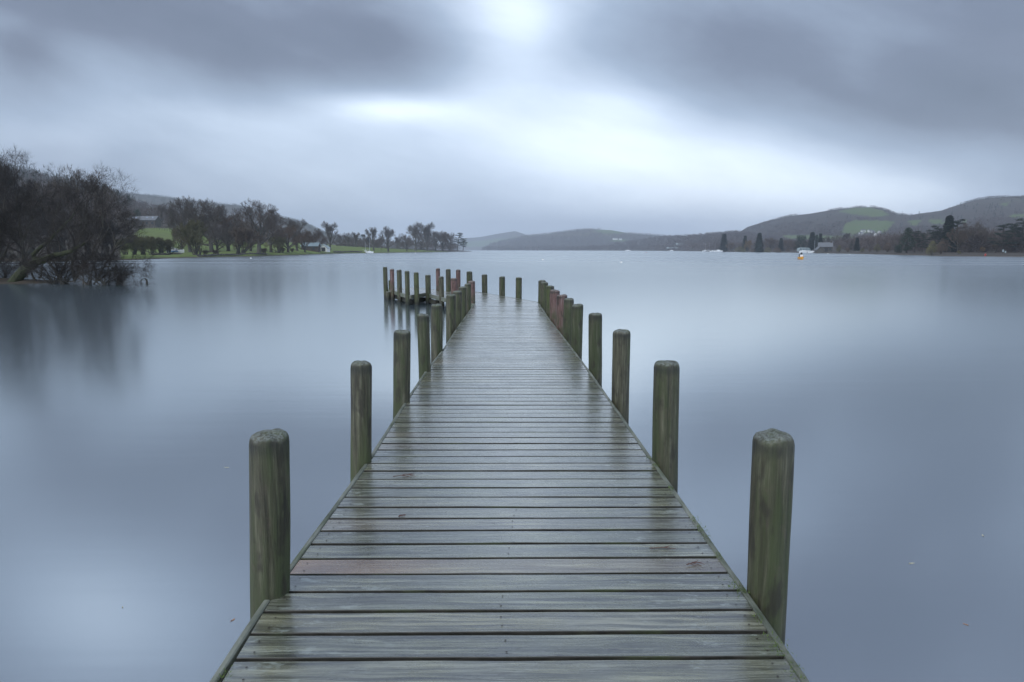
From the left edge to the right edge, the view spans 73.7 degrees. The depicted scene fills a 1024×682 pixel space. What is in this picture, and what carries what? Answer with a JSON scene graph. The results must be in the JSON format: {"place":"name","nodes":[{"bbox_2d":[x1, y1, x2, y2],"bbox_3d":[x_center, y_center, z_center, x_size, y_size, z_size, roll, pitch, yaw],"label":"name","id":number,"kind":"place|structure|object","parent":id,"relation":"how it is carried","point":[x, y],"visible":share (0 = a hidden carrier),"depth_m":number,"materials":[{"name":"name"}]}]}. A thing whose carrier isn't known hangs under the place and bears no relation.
{"place":"outdoors","nodes":[
{"label":"outdoors","id":0,"kind":"place"},
{"bbox_2d":[0,278,79,283],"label":"bank","id":1,"kind":"structure","parent":0,"point":[5,280],"depth_m":37.76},
{"bbox_2d":[0,252,20,277],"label":"drowned shrub","id":2,"kind":"object","parent":1,"relation":"on","point":[6,272],"visible":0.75,"depth_m":39.37,"materials":[{"name":"brown plant"}]},
{"bbox_2d":[0,152,31,250],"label":"bare tree","id":3,"kind":"object","parent":1,"relation":"on","point":[8,203],"visible":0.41,"depth_m":42.04,"materials":[{"name":"brown plant"}]},
{"bbox_2d":[0,149,44,262],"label":"bare tree","id":4,"kind":"object","parent":1,"relation":"on","point":[9,220],"visible":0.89,"depth_m":39.23,"materials":[{"name":"brown plant"}]},
{"bbox_2d":[0,142,63,277],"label":"bare tree","id":5,"kind":"object","parent":1,"relation":"on","point":[21,245],"visible":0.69,"depth_m":40.00,"materials":[{"name":"brown plant"}]},
{"bbox_2d":[7,175,110,281],"bbox_3d":[-24.065,-5.870,35.859,5.468,6.406,7.062,-4,9,-28],"label":"leaning tree","id":6,"kind":"object","parent":1,"relation":"on","point":[16,276],"visible":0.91,"depth_m":36.28,"materials":[{"name":"brown plant"}]},
{"bbox_2d":[13,163,118,276],"bbox_3d":[-25.612,-6.971,39.203,4.593,6.799,5.339,6,10,40],"label":"bare tree","id":7,"kind":"object","parent":1,"relation":"on","point":[35,218],"visible":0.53,"depth_m":38.71,"materials":[{"name":"brown plant"}]},
{"bbox_2d":[121,193,340,244],"bbox_3d":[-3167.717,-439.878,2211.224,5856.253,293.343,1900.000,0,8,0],"label":"hill","id":8,"kind":"structure","parent":0,"point":[151,199],"depth_m":2020.66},
{"bbox_2d":[115,191,342,240],"bbox_3d":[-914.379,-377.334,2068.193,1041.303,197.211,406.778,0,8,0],"label":"woodland","id":9,"kind":"object","parent":8,"relation":"on","point":[235,205],"visible":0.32,"depth_m":2098.03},
{"bbox_2d":[196,253,266,255],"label":"drystone wall","id":10,"kind":"structure","parent":0,"point":[228,254],"depth_m":176.07,"materials":[{"name":"stone"}]},
{"bbox_2d":[0,175,470,261],"bbox_3d":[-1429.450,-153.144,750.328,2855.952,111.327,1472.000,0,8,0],"label":"lake shore","id":11,"kind":"structure","parent":0,"point":[156,232],"depth_m":273.85,"materials":[{"name":"plant"}]},
{"bbox_2d":[0,160,30,256],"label":"bare tree","id":12,"kind":"object","parent":11,"relation":"on","point":[10,189],"visible":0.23,"depth_m":116.20,"materials":[{"name":"brown plant"}]},
{"bbox_2d":[6,177,65,255],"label":"bare tree","id":13,"kind":"object","parent":11,"relation":"on","point":[34,181],"visible":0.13,"depth_m":123.67,"materials":[{"name":"brown plant"}]},
{"bbox_2d":[7,182,108,251],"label":"bare tree","id":14,"kind":"object","parent":11,"relation":"on","point":[52,195],"visible":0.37,"depth_m":119.24,"materials":[{"name":"brown plant"}]},
{"bbox_2d":[7,163,135,204],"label":"conifer plantation","id":15,"kind":"object","parent":11,"relation":"on","point":[28,170],"visible":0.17,"depth_m":652.24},
{"bbox_2d":[40,164,123,256],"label":"bare tree","id":16,"kind":"object","parent":11,"relation":"on","point":[78,194],"visible":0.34,"depth_m":124.75,"materials":[{"name":"brown plant"}]},
{"bbox_2d":[99,211,136,254],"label":"bare tree","id":17,"kind":"object","parent":11,"relation":"on","point":[112,243],"visible":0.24,"depth_m":132.63,"materials":[{"name":"brown plant"}]},
{"bbox_2d":[110,237,132,254],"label":"willow shrub","id":18,"kind":"object","parent":11,"relation":"on","point":[126,244],"visible":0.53,"depth_m":165.98,"materials":[{"name":"green plant"}]},
{"bbox_2d":[116,210,145,232],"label":"bare tree","id":19,"kind":"object","parent":11,"relation":"on","point":[136,222],"visible":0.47,"depth_m":255.95,"materials":[{"name":"grey plant"}]},
{"bbox_2d":[125,235,148,254],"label":"willow shrub","id":20,"kind":"object","parent":11,"relation":"on","point":[133,244],"visible":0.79,"depth_m":167.81,"materials":[{"name":"green plant"}]},
{"bbox_2d":[135,236,150,254],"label":"willow shrub","id":21,"kind":"object","parent":11,"relation":"on","point":[145,244],"visible":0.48,"depth_m":170.40,"materials":[{"name":"green plant"}]},
{"bbox_2d":[128,216,161,226],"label":"stone barn","id":22,"kind":"structure","parent":11,"relation":"on","point":[153,221],"depth_m":342.56,"materials":[{"name":"stone"}]},
{"bbox_2d":[145,236,160,254],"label":"willow shrub","id":23,"kind":"object","parent":11,"relation":"on","point":[152,246],"visible":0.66,"depth_m":174.05,"materials":[{"name":"green plant"}]},
{"bbox_2d":[141,203,178,225],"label":"bare tree","id":24,"kind":"object","parent":11,"relation":"on","point":[161,212],"visible":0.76,"depth_m":371.60,"materials":[{"name":"grey plant"}]},
{"bbox_2d":[148,237,172,253],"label":"willow shrub","id":25,"kind":"object","parent":11,"relation":"on","point":[162,248],"visible":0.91,"depth_m":176.39,"materials":[{"name":"green plant"}]},
{"bbox_2d":[160,239,181,253],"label":"willow shrub","id":26,"kind":"object","parent":11,"relation":"on","point":[167,248],"visible":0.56,"depth_m":180.13,"materials":[{"name":"green plant"}]},
{"bbox_2d":[5,166,341,254],"bbox_3d":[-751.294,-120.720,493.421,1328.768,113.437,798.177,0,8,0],"label":"woodland","id":27,"kind":"object","parent":11,"relation":"on","point":[137,206],"visible":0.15,"depth_m":578.19,"materials":[{"name":"plant"}]},
{"bbox_2d":[165,227,190,253],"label":"bare tree","id":28,"kind":"object","parent":11,"relation":"on","point":[182,243],"visible":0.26,"depth_m":196.68,"materials":[{"name":"brown plant"}]},
{"bbox_2d":[163,196,202,251],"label":"bare tree","id":29,"kind":"object","parent":11,"relation":"on","point":[172,206],"visible":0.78,"depth_m":229.49,"materials":[{"name":"brown plant"}]},
{"bbox_2d":[171,219,208,254],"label":"willow shrub","id":30,"kind":"object","parent":11,"relation":"on","point":[192,226],"visible":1,"depth_m":169.00,"materials":[{"name":"green plant"}]},
{"bbox_2d":[171,211,226,248],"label":"bare tree","id":31,"kind":"object","parent":11,"relation":"on","point":[220,245],"visible":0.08,"depth_m":245.95,"materials":[{"name":"brown plant"}]},
{"bbox_2d":[179,198,242,251],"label":"bare tree","id":32,"kind":"object","parent":11,"relation":"on","point":[218,211],"visible":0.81,"depth_m":226.84,"materials":[{"name":"grey plant"}]},
{"bbox_2d":[203,221,234,253],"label":"bare tree","id":33,"kind":"object","parent":11,"relation":"on","point":[210,231],"visible":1,"depth_m":187.37,"materials":[{"name":"brown plant"}]},
{"bbox_2d":[201,213,247,250],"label":"russet tree","id":34,"kind":"object","parent":11,"relation":"on","point":[225,223],"visible":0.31,"depth_m":234.03,"materials":[{"name":"brown plant"}]},
{"bbox_2d":[228,225,261,250],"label":"bare tree","id":35,"kind":"object","parent":11,"relation":"on","point":[244,237],"visible":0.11,"depth_m":227.72,"materials":[{"name":"brown plant"}]},
{"bbox_2d":[227,227,265,253],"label":"bare shrub","id":36,"kind":"object","parent":11,"relation":"on","point":[242,233],"visible":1,"depth_m":190.34,"materials":[{"name":"brown plant"}]},
{"bbox_2d":[229,199,286,252],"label":"bare tree","id":37,"kind":"object","parent":11,"relation":"on","point":[271,212],"visible":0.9,"depth_m":200.82,"materials":[{"name":"grey plant"}]},
{"bbox_2d":[256,213,287,252],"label":"bare tree","id":38,"kind":"object","parent":11,"relation":"on","point":[271,242],"visible":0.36,"depth_m":222.23,"materials":[{"name":"grey plant"}]},
{"bbox_2d":[263,237,286,252],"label":"willow shrub","id":39,"kind":"object","parent":11,"relation":"on","point":[279,242],"visible":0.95,"depth_m":222.24,"materials":[{"name":"green plant"}]},
{"bbox_2d":[273,225,307,252],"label":"russet tree","id":40,"kind":"object","parent":11,"relation":"on","point":[289,235],"visible":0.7,"depth_m":236.13,"materials":[{"name":"brown plant"}]},
{"bbox_2d":[284,217,307,250],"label":"bare tree","id":41,"kind":"object","parent":11,"relation":"on","point":[290,222],"visible":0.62,"depth_m":257.23,"materials":[{"name":"grey plant"}]},
{"bbox_2d":[293,232,314,251],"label":"russet tree","id":42,"kind":"object","parent":11,"relation":"on","point":[310,239],"visible":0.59,"depth_m":258.45,"materials":[{"name":"brown plant"}]},
{"bbox_2d":[300,242,320,251],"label":"boathouse","id":43,"kind":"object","parent":11,"relation":"on","point":[314,246],"visible":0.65,"depth_m":287.49,"materials":[{"name":"grey"}]},
{"bbox_2d":[304,229,326,244],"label":"bare tree","id":44,"kind":"object","parent":11,"relation":"on","point":[318,233],"visible":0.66,"depth_m":296.58,"materials":[{"name":"grey plant"}]},
{"bbox_2d":[320,244,329,251],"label":"boathouse","id":45,"kind":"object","parent":11,"relation":"on","point":[325,248],"visible":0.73,"depth_m":306.75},
{"bbox_2d":[320,221,340,249],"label":"bare tree","id":46,"kind":"object","parent":11,"relation":"on","point":[328,228],"visible":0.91,"depth_m":338.06,"materials":[{"name":"grey plant"}]},
{"bbox_2d":[342,233,353,246],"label":"bare tree","id":47,"kind":"object","parent":11,"relation":"on","point":[346,238],"visible":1,"depth_m":464.29,"materials":[{"name":"grey plant"}]},
{"bbox_2d":[350,232,362,246],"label":"bare tree","id":48,"kind":"object","parent":11,"relation":"on","point":[355,236],"visible":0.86,"depth_m":473.21,"materials":[{"name":"grey plant"}]},
{"bbox_2d":[362,227,383,250],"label":"bare tree","id":49,"kind":"object","parent":11,"relation":"on","point":[373,231],"visible":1,"depth_m":407.76,"materials":[{"name":"grey plant"}]},
{"bbox_2d":[336,243,434,250],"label":"field hedge","id":50,"kind":"object","parent":11,"relation":"on","point":[352,245],"visible":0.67,"depth_m":513.44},
{"bbox_2d":[374,226,401,251],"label":"bare tree","id":51,"kind":"object","parent":11,"relation":"on","point":[387,235],"visible":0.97,"depth_m":419.77,"materials":[{"name":"grey plant"}]},
{"bbox_2d":[338,235,459,250],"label":"woodland","id":52,"kind":"object","parent":11,"relation":"on","point":[393,246],"visible":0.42,"depth_m":669.99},
{"bbox_2d":[398,233,413,250],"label":"bare tree","id":53,"kind":"object","parent":11,"relation":"on","point":[406,238],"visible":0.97,"depth_m":474.66,"materials":[{"name":"grey plant"}]},
{"bbox_2d":[399,221,432,250],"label":"bare tree","id":54,"kind":"object","parent":11,"relation":"on","point":[415,229],"visible":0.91,"depth_m":513.22,"materials":[{"name":"grey plant"}]},
{"bbox_2d":[407,231,432,249],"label":"bare tree","id":55,"kind":"object","parent":11,"relation":"on","point":[420,240],"visible":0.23,"depth_m":583.10,"materials":[{"name":"grey plant"}]},
{"bbox_2d":[417,223,440,250],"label":"bare tree","id":56,"kind":"object","parent":11,"relation":"on","point":[427,230],"visible":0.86,"depth_m":553.51,"materials":[{"name":"grey plant"}]},
{"bbox_2d":[428,230,445,250],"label":"bare tree","id":57,"kind":"object","parent":11,"relation":"on","point":[435,244],"visible":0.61,"depth_m":593.68,"materials":[{"name":"grey plant"}]},
{"bbox_2d":[431,233,455,250],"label":"bare tree","id":58,"kind":"object","parent":11,"relation":"on","point":[446,236],"visible":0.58,"depth_m":612.33,"materials":[{"name":"grey plant"}]},
{"bbox_2d":[441,232,454,250],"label":"bare tree","id":59,"kind":"object","parent":11,"relation":"on","point":[451,239],"visible":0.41,"depth_m":632.46,"materials":[{"name":"grey plant"}]},
{"bbox_2d":[452,233,464,251],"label":"pine tree","id":60,"kind":"object","parent":11,"relation":"on","point":[458,239],"visible":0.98,"depth_m":663.06,"materials":[{"name":"green plant"}]},
{"bbox_2d":[437,231,528,249],"bbox_3d":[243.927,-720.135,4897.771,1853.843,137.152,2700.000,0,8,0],"label":"hill","id":61,"kind":"structure","parent":0,"point":[476,243],"depth_m":4397.64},
{"bbox_2d":[0,250,1023,681],"bbox_3d":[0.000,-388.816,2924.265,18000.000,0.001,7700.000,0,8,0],"label":"lake water","id":62,"kind":"structure","parent":0,"point":[886,392],"depth_m":7.21,"materials":[{"name":"liquid"}]},
{"bbox_2d":[15,251,85,283],"bbox_3d":[-24.778,-3.894,36.865,3.682,1.946,2.458,-3,8,-22],"label":"drowned shrub","id":63,"kind":"object","parent":62,"relation":"in","point":[52,282],"visible":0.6,"depth_m":36.91,"materials":[{"name":"brown plant"}]},
{"bbox_2d":[20,248,103,283],"bbox_3d":[-24.548,-3.990,36.896,2.704,2.140,4.050,6,9,36],"label":"drowned shrub","id":64,"kind":"object","parent":62,"relation":"in","point":[63,281],"visible":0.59,"depth_m":36.35,"materials":[{"name":"brown plant"}]},
{"bbox_2d":[53,251,124,284],"bbox_3d":[-22.594,-3.877,36.733,3.682,1.946,2.458,3,8,21],"label":"drowned shrub","id":65,"kind":"object","parent":62,"relation":"in","point":[88,282],"visible":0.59,"depth_m":36.41,"materials":[{"name":"brown plant"}]},
{"bbox_2d":[65,254,139,284],"bbox_3d":[-21.233,-3.656,35.427,3.498,1.848,2.335,-1,8,-10],"label":"drowned shrub","id":66,"kind":"object","parent":62,"relation":"in","point":[109,269],"visible":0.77,"depth_m":35.58,"materials":[{"name":"brown plant"}]},
{"bbox_2d":[48,162,158,285],"bbox_3d":[-21.824,-5.903,36.142,4.946,8.063,6.701,-5,9,-34],"label":"bare tree","id":67,"kind":"object","parent":62,"relation":"in","point":[82,231],"visible":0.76,"depth_m":36.78,"materials":[{"name":"brown plant"}]},
{"bbox_2d":[63,193,154,284],"bbox_3d":[-21.256,-4.970,35.861,4.116,5.849,5.238,-6,10,-39],"label":"bare tree","id":68,"kind":"object","parent":62,"relation":"in","point":[120,219],"visible":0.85,"depth_m":36.03,"materials":[{"name":"brown plant"}]},
{"bbox_2d":[99,266,130,283],"bbox_3d":[-20.936,-3.410,35.980,1.475,1.167,2.209,-6,10,-37],"label":"drowned shrub","id":69,"kind":"object","parent":62,"relation":"in","point":[121,281],"visible":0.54,"depth_m":35.86,"materials":[{"name":"brown plant"}]},
{"bbox_2d":[94,263,136,284],"bbox_3d":[-20.350,-3.475,35.788,1.721,1.362,2.577,1,8,6],"label":"drowned shrub","id":70,"kind":"object","parent":62,"relation":"in","point":[116,278],"visible":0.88,"depth_m":35.34,"materials":[{"name":"brown plant"}]},
{"bbox_2d":[209,267,809,681],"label":"jetty","id":71,"kind":"object","parent":62,"relation":"in","point":[540,504],"visible":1,"depth_m":3.37,"materials":[{"name":"grey wood"}]},
{"bbox_2d":[219,315,805,681],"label":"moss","id":72,"kind":"object","parent":71,"relation":"on","point":[728,586],"visible":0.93,"depth_m":2.76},
{"bbox_2d":[0,0,1023,248],"label":"sky","id":73,"kind":"structure","parent":0,"point":[471,118],"materials":[{"name":"grey"}]},
{"bbox_2d":[485,230,657,249],"bbox_3d":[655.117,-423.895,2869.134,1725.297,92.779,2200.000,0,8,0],"label":"hill","id":74,"kind":"structure","parent":0,"point":[587,233],"depth_m":2471.97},
{"bbox_2d":[483,228,684,249],"bbox_3d":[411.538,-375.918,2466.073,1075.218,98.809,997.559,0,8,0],"label":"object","id":75,"kind":"object","parent":74,"relation":"on","point":[558,232],"visible":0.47,"depth_m":2455.42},
{"bbox_2d":[575,234,773,250],"bbox_3d":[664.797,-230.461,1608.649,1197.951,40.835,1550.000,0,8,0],"label":"hill","id":76,"kind":"structure","parent":0,"point":[638,242],"depth_m":1441.16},
{"bbox_2d":[576,230,847,250],"bbox_3d":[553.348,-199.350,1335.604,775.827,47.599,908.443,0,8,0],"label":"woodland","id":77,"kind":"object","parent":76,"relation":"on","point":[697,243],"visible":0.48,"depth_m":1304.69,"materials":[{"name":"plant"}]},
{"bbox_2d":[680,247,1023,256],"bbox_3d":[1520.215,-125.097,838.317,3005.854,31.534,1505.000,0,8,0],"label":"lake shore","id":78,"kind":"structure","parent":0,"point":[989,253],"depth_m":247.14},
{"bbox_2d":[719,234,728,250],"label":"spruce tree","id":79,"kind":"object","parent":78,"relation":"on","point":[724,241],"visible":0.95,"depth_m":646.30,"materials":[{"name":"green plant"}]},
{"bbox_2d":[753,233,763,251],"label":"spruce tree","id":80,"kind":"object","parent":78,"relation":"on","point":[759,246],"visible":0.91,"depth_m":513.43,"materials":[{"name":"green plant"}]},
{"bbox_2d":[762,238,777,248],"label":"bare tree","id":81,"kind":"object","parent":78,"relation":"on","point":[771,242],"visible":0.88,"depth_m":553.55,"materials":[{"name":"brown plant"}]},
{"bbox_2d":[777,238,784,250],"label":"spruce tree","id":82,"kind":"object","parent":78,"relation":"on","point":[781,246],"visible":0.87,"depth_m":494.26,"materials":[{"name":"green plant"}]},
{"bbox_2d":[794,235,803,249],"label":"evergreen tree","id":83,"kind":"object","parent":78,"relation":"on","point":[798,240],"visible":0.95,"depth_m":484.65,"materials":[{"name":"green plant"}]},
{"bbox_2d":[800,235,807,247],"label":"evergreen tree","id":84,"kind":"object","parent":78,"relation":"on","point":[804,241],"visible":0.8,"depth_m":488.26,"materials":[{"name":"green plant"}]},
{"bbox_2d":[805,232,817,250],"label":"spruce tree","id":85,"kind":"object","parent":78,"relation":"on","point":[812,239],"visible":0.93,"depth_m":463.92,"materials":[{"name":"green plant"}]},
{"bbox_2d":[814,246,824,252],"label":"stone house","id":86,"kind":"structure","parent":78,"relation":"on","point":[819,249],"depth_m":361.41,"materials":[{"name":"stone"}]},
{"bbox_2d":[817,241,832,251],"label":"stone house","id":87,"kind":"structure","parent":78,"relation":"on","point":[827,246],"depth_m":366.42,"materials":[{"name":"stone"}]},
{"bbox_2d":[853,237,859,250],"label":"spruce tree","id":88,"kind":"object","parent":78,"relation":"on","point":[856,245],"visible":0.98,"depth_m":375.46,"materials":[{"name":"green plant"}]},
{"bbox_2d":[712,225,1023,250],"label":"woodland","id":89,"kind":"object","parent":78,"relation":"on","point":[873,239],"visible":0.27,"depth_m":408.46,"materials":[{"name":"plant"}]},
{"bbox_2d":[898,227,917,252],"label":"evergreen tree","id":90,"kind":"object","parent":78,"relation":"on","point":[906,236],"visible":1,"depth_m":254.73,"materials":[{"name":"green plant"}]},
{"bbox_2d":[908,231,926,251],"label":"pine tree","id":91,"kind":"object","parent":78,"relation":"on","point":[919,232],"visible":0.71,"depth_m":258.72,"materials":[{"name":"green plant"}]},
{"bbox_2d":[917,233,929,251],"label":"pine tree","id":92,"kind":"object","parent":78,"relation":"on","point":[923,238],"visible":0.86,"depth_m":257.23,"materials":[{"name":"green plant"}]},
{"bbox_2d":[925,240,937,255],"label":"round shrub","id":93,"kind":"object","parent":78,"relation":"on","point":[931,249],"visible":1,"depth_m":210.08,"materials":[{"name":"green plant"}]},
{"bbox_2d":[922,225,943,247],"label":"cedar tree","id":94,"kind":"object","parent":78,"relation":"on","point":[937,233],"visible":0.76,"depth_m":247.20,"materials":[{"name":"green plant"}]},
{"bbox_2d":[935,241,947,253],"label":"round shrub","id":95,"kind":"object","parent":78,"relation":"on","point":[940,248],"visible":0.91,"depth_m":211.89,"materials":[{"name":"green plant"}]},
{"bbox_2d":[935,215,960,251],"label":"spruce tree","id":96,"kind":"object","parent":78,"relation":"on","point":[948,225],"visible":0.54,"depth_m":241.91,"materials":[{"name":"green plant"}]},
{"bbox_2d":[942,232,960,251],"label":"pine tree","id":97,"kind":"object","parent":78,"relation":"on","point":[952,244],"visible":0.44,"depth_m":235.41,"materials":[{"name":"green plant"}]},
{"bbox_2d":[939,228,972,252],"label":"bare tree","id":98,"kind":"object","parent":78,"relation":"on","point":[964,237],"visible":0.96,"depth_m":229.77,"materials":[{"name":"brown plant"}]},
{"bbox_2d":[954,219,966,251],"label":"pine tree","id":99,"kind":"object","parent":78,"relation":"on","point":[957,222],"visible":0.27,"depth_m":244.55,"materials":[{"name":"green plant"}]},
{"bbox_2d":[902,229,1023,252],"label":"woodland","id":100,"kind":"object","parent":78,"relation":"on","point":[982,242],"visible":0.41,"depth_m":231.69,"materials":[{"name":"plant"}]},
{"bbox_2d":[956,219,992,251],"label":"bare tree","id":101,"kind":"object","parent":78,"relation":"on","point":[965,226],"visible":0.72,"depth_m":232.30,"materials":[{"name":"brown plant"}]},
{"bbox_2d":[989,223,1014,249],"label":"pine tree","id":102,"kind":"object","parent":78,"relation":"on","point":[1003,226],"visible":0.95,"depth_m":221.31,"materials":[{"name":"green plant"}]},
{"bbox_2d":[1008,218,1023,252],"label":"cedar tree","id":103,"kind":"object","parent":78,"relation":"on","point":[1019,229],"visible":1,"depth_m":217.90,"materials":[{"name":"green plant"}]},
{"bbox_2d":[743,196,1023,241],"bbox_3d":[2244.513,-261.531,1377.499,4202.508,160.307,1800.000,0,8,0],"label":"hill","id":104,"kind":"structure","parent":0,"point":[853,226],"depth_m":1319.69,"materials":[{"name":"plant"}]},
{"bbox_2d":[744,195,1023,246],"bbox_3d":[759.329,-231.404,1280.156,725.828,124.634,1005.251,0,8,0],"label":"woodland","id":105,"kind":"object","parent":104,"relation":"on","point":[784,232],"visible":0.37,"depth_m":1261.93,"materials":[{"name":"plant"}]},
{"bbox_2d":[805,197,1023,236],"bbox_3d":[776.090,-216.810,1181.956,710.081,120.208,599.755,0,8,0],"label":"conifer plantation","id":106,"kind":"object","parent":104,"relation":"on","point":[933,217],"visible":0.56,"depth_m":1214.51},
{"bbox_3d":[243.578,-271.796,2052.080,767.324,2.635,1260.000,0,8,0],"label":"lake shore","id":107,"kind":"structure","parent":0,"visible":0},
{"bbox_2d":[481,244,645,249],"bbox_3d":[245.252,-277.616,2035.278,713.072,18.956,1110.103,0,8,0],"label":"woodland","id":108,"kind":"object","parent":107,"relation":"on","point":[564,247],"visible":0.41,"depth_m":1926.41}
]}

